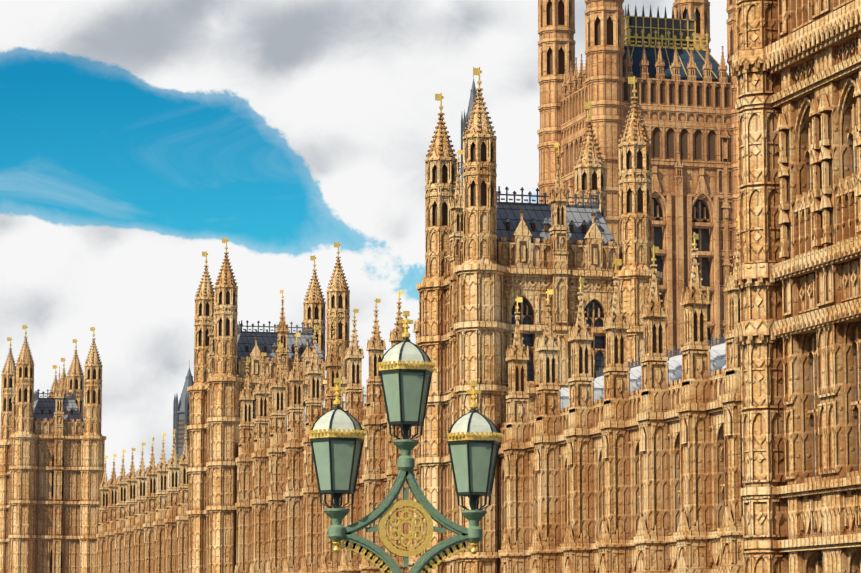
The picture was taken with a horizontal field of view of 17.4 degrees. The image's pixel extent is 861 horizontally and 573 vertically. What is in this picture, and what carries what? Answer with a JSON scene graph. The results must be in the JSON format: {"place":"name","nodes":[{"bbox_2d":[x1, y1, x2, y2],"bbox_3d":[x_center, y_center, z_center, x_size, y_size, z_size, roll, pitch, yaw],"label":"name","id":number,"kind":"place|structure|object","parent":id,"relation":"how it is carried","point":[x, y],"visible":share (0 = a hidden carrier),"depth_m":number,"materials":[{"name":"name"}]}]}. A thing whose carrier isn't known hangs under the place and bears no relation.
{"place":"outdoors","nodes":[
{"label":"outdoors","id":0,"kind":"place"},
{"bbox_2d":[0,325,105,572],"bbox_3d":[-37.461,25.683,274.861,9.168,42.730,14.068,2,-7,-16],"label":"tower","id":1,"kind":"structure","parent":0,"point":[52,455],"depth_m":270.05,"materials":[{"name":"stone"}]},
{"bbox_2d":[48,365,57,397],"bbox_3d":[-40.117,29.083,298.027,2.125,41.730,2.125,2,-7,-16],"label":"pinnacle","id":2,"kind":"object","parent":1,"relation":"part of","point":[54,386],"visible":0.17,"depth_m":300.06,"materials":[{"name":"stone"}]},
{"bbox_2d":[56,358,66,397],"bbox_3d":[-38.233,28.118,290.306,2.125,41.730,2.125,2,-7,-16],"label":"pinnacle","id":3,"kind":"object","parent":1,"relation":"part of","point":[63,381],"visible":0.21,"depth_m":292.26,"materials":[{"name":"stone"}]},
{"bbox_2d":[96,426,188,572],"bbox_3d":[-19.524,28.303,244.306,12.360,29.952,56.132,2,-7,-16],"label":"building facade","id":4,"kind":"structure","parent":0,"point":[143,525],"depth_m":241.81,"materials":[{"name":"beige stone"}]},
{"bbox_2d":[186,237,349,572],"bbox_3d":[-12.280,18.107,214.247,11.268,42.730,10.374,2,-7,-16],"label":"tower","id":5,"kind":"structure","parent":0,"point":[225,345],"depth_m":212.42,"materials":[{"name":"stone"}]},
{"bbox_2d":[0,0,728,489],"label":"sky","id":6,"kind":"structure","parent":0,"point":[137,137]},
{"bbox_2d":[416,67,661,572],"bbox_3d":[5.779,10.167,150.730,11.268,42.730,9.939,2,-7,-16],"label":"tower","id":7,"kind":"structure","parent":0,"point":[490,257],"depth_m":148.86,"materials":[{"name":"stone"}]},
{"bbox_2d":[498,216,745,572],"bbox_3d":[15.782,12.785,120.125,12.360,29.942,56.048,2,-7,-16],"label":"building facade","id":8,"kind":"structure","parent":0,"point":[619,466],"depth_m":126.16,"materials":[{"name":"beige stone"}]},
{"bbox_2d":[537,0,740,356],"bbox_3d":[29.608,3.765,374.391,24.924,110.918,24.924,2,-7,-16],"label":"tower","id":9,"kind":"structure","parent":0,"point":[686,88],"depth_m":367.98,"materials":[{"name":"stone"}]},
{"bbox_2d":[731,0,860,572],"bbox_3d":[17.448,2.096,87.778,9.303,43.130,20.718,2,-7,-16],"label":"building facade","id":10,"kind":"structure","parent":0,"point":[796,68],"depth_m":93.65,"materials":[{"name":"stone"}]},
{"label":"ground","id":11,"kind":"structure","parent":0,"visible":0},
{"bbox_2d":[173,360,193,484],"bbox_3d":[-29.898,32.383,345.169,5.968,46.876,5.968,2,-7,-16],"label":"spire","id":12,"kind":"structure","parent":11,"relation":"on","point":[180,415],"depth_m":345.83,"materials":[{"name":"grey"}]},
{"bbox_2d":[234,276,424,572],"bbox_3d":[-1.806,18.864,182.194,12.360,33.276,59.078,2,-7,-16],"label":"building facade","id":13,"kind":"structure","parent":11,"relation":"on","point":[283,521],"depth_m":184.45,"materials":[{"name":"stone"}]},
{"bbox_2d":[460,67,476,193],"bbox_3d":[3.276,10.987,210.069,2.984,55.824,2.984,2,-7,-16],"label":"spire","id":14,"kind":"structure","parent":11,"relation":"on","point":[472,100],"depth_m":212.82,"materials":[{"name":"grey"}]},
{"bbox_3d":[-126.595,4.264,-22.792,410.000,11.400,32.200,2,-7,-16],"label":"bridge deck","id":15,"kind":"object","parent":11,"relation":"on","visible":0},
{"bbox_2d":[307,311,502,572],"bbox_3d":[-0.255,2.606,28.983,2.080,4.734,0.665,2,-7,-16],"label":"bridge lamp","id":16,"kind":"object","parent":15,"relation":"on","point":[337,433],"visible":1,"depth_m":29.00,"materials":[{"name":"green metal"}]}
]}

